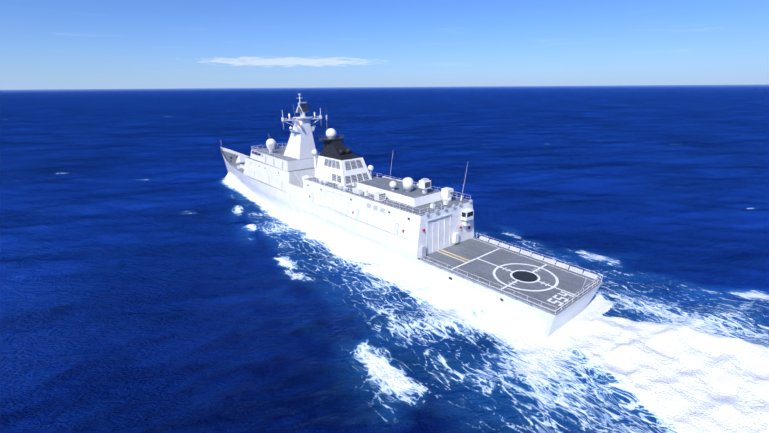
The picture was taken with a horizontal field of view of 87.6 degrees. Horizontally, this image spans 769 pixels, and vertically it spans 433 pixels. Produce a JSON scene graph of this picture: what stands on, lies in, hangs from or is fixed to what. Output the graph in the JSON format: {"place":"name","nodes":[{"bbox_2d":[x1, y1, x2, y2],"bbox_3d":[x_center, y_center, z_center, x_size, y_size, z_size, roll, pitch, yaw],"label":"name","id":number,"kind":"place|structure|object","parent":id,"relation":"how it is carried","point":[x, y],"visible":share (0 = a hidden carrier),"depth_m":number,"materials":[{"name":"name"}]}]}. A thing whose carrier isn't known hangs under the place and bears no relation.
{"place":"outdoors","nodes":[
{"label":"outdoors","id":0,"kind":"place"},
{"bbox_2d":[0,85,768,432],"bbox_3d":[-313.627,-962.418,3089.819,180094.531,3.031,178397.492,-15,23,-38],"label":"ocean","id":1,"kind":"structure","parent":0,"point":[156,275],"depth_m":73.85,"materials":[{"name":"liquid"}]},
{"bbox_2d":[224,172,253,188],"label":"bow spray","id":2,"kind":"object","parent":1,"relation":"on","point":[230,179],"visible":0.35,"depth_m":139.58,"materials":[{"name":"white liquid"}]},
{"bbox_2d":[220,93,602,337],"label":"frigate","id":3,"kind":"object","parent":1,"relation":"on","point":[442,248],"visible":0.94,"depth_m":72.78,"materials":[{"name":"metal"}]},
{"bbox_2d":[0,0,768,89],"label":"sky","id":4,"kind":"structure","parent":0,"point":[45,44],"materials":[{"name":"blue"}]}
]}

